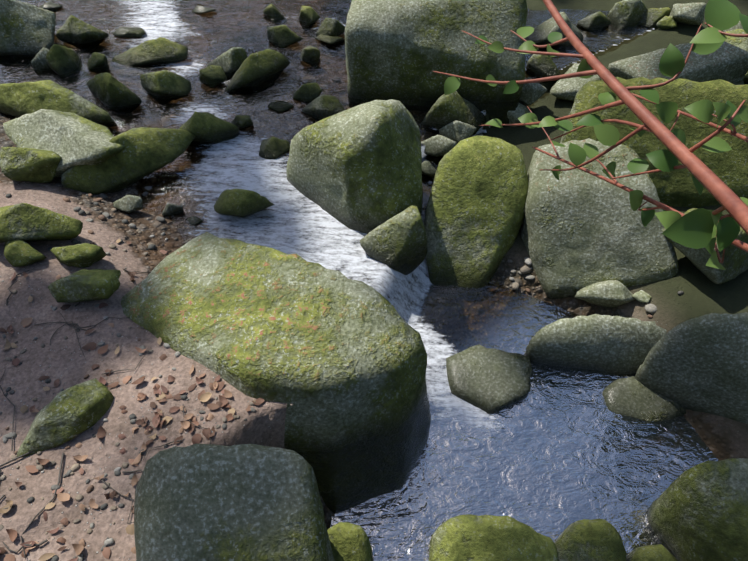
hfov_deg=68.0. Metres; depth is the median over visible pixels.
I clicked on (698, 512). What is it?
rock
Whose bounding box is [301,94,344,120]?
rock
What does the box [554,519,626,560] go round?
rock
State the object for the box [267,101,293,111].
rock
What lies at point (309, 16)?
rock
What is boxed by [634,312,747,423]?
rock
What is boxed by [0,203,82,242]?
rock
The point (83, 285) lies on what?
rock
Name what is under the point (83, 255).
rock
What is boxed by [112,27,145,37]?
rock
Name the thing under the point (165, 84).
rock
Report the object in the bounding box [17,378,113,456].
rock
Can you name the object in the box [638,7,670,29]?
rock
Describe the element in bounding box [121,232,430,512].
rock
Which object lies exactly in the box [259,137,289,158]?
rock
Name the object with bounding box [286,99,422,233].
rock
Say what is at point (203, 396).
leaf litter
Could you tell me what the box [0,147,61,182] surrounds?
rock
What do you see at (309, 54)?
rock
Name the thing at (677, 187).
rock
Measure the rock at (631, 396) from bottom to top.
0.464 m
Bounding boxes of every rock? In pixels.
[0,0,55,62]
[0,80,116,126]
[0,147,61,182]
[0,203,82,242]
[3,109,124,176]
[4,239,46,266]
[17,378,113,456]
[31,47,51,79]
[39,1,62,11]
[46,44,90,85]
[48,269,120,302]
[50,243,106,267]
[55,15,108,48]
[61,127,194,194]
[87,52,108,73]
[87,72,141,113]
[110,37,187,71]
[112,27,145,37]
[113,195,142,212]
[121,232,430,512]
[134,444,334,560]
[140,70,191,104]
[162,203,183,215]
[179,111,239,146]
[185,216,202,225]
[192,6,215,13]
[199,65,226,88]
[206,47,247,79]
[214,189,274,217]
[224,49,289,94]
[231,115,252,129]
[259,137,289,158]
[263,4,285,23]
[267,25,301,49]
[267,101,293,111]
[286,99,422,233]
[292,83,321,104]
[299,6,320,30]
[300,46,319,66]
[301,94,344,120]
[315,35,344,44]
[316,18,344,36]
[327,522,373,560]
[345,0,527,127]
[360,205,427,274]
[419,91,485,136]
[421,135,456,158]
[422,161,435,178]
[424,136,528,299]
[429,514,557,560]
[439,120,475,143]
[446,344,531,413]
[507,103,532,126]
[519,77,546,104]
[521,138,677,298]
[524,12,583,50]
[524,314,666,375]
[526,54,560,82]
[550,63,600,101]
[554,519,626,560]
[560,77,747,206]
[574,280,635,306]
[577,11,610,31]
[602,376,685,421]
[607,0,647,28]
[608,41,747,84]
[626,544,677,560]
[633,290,651,302]
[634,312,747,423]
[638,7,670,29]
[647,458,747,560]
[657,16,676,28]
[662,208,747,283]
[669,2,706,24]
[723,21,743,31]
[725,29,747,51]
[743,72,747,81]
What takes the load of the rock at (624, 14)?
on the terrain ground
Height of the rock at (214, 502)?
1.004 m
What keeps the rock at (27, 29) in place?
on the terrain ground
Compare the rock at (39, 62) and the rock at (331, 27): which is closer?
the rock at (39, 62)
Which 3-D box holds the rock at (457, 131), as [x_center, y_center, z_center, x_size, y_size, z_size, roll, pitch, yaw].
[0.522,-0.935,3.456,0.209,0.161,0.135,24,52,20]
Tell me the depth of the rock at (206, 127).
3.25 m
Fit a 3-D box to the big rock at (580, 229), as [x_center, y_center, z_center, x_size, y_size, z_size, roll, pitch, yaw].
[1.216,-0.283,3.075,0.794,0.843,0.641,1,48,1]
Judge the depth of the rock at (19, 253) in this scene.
2.40 m
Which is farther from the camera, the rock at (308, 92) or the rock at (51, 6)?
the rock at (51, 6)
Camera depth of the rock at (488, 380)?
2.73 m
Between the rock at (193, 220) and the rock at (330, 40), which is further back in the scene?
the rock at (330, 40)
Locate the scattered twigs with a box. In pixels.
[0,268,210,559]
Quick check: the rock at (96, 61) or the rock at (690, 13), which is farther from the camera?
the rock at (690, 13)
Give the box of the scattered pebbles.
[0,8,683,560]
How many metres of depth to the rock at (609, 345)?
2.71 m
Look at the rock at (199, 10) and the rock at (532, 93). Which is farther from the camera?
the rock at (199, 10)
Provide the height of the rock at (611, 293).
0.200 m
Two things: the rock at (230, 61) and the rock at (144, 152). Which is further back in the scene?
the rock at (230, 61)
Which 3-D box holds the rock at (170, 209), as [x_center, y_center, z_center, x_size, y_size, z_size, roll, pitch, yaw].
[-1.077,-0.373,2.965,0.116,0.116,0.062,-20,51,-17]
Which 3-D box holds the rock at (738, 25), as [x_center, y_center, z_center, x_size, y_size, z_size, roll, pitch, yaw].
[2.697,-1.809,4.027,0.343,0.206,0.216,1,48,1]
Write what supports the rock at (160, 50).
on the terrain ground
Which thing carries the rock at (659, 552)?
on the terrain ground
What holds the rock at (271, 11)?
on the terrain ground
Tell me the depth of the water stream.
2.85 m
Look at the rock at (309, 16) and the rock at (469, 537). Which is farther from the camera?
the rock at (309, 16)
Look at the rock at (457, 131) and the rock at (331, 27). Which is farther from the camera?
the rock at (331, 27)
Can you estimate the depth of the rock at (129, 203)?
2.88 m
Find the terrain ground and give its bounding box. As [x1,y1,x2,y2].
[0,0,747,560]
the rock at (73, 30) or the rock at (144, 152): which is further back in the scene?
the rock at (73, 30)
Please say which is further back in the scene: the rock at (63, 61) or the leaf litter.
the rock at (63, 61)
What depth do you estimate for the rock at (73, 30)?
3.91 m
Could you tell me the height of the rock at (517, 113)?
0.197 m
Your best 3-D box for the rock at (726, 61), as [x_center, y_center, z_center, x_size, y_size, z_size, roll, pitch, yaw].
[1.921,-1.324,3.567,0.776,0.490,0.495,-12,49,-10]
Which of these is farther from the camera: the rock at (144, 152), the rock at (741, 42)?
the rock at (741, 42)
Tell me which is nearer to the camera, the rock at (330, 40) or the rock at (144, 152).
the rock at (144, 152)
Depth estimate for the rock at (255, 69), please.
3.67 m
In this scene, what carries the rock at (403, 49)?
on the terrain ground
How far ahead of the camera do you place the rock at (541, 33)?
4.07 m
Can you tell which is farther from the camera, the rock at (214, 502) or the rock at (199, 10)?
the rock at (199, 10)
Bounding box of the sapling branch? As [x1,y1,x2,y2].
[433,0,747,269]
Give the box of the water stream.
[0,0,718,560]
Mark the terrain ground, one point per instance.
(264, 422)
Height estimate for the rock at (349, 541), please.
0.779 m
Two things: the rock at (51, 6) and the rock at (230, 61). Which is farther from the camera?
the rock at (51, 6)
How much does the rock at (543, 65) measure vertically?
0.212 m
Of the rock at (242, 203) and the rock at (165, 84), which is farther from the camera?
the rock at (165, 84)
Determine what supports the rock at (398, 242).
on the terrain ground
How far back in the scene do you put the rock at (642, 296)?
2.90 m
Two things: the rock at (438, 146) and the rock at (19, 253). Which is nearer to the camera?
the rock at (19, 253)
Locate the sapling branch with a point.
(698, 228)
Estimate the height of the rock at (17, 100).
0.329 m
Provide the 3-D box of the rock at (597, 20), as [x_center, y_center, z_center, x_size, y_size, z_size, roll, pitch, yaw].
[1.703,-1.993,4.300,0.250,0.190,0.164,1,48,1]
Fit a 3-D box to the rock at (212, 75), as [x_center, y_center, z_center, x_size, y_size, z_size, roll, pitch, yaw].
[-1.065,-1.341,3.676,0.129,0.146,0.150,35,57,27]
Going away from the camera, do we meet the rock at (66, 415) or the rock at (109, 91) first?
the rock at (66, 415)
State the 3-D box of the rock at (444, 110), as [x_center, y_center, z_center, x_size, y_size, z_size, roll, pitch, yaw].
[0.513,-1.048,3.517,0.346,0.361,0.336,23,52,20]
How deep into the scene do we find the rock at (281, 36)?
4.00 m
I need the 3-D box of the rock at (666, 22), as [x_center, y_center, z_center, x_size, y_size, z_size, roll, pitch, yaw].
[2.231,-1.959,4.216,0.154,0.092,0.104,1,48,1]
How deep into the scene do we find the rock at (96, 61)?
3.69 m
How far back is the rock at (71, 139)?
2.91 m
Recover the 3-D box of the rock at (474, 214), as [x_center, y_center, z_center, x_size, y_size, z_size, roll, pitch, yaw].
[0.521,-0.244,3.181,0.487,1.011,0.719,30,54,24]
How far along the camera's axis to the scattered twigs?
1.88 m
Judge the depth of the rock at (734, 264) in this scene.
2.73 m
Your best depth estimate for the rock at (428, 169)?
3.28 m
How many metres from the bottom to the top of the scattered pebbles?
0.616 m
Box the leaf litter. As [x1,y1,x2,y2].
[0,239,264,560]
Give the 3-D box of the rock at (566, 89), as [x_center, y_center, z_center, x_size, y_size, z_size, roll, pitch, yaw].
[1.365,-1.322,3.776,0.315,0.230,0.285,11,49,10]

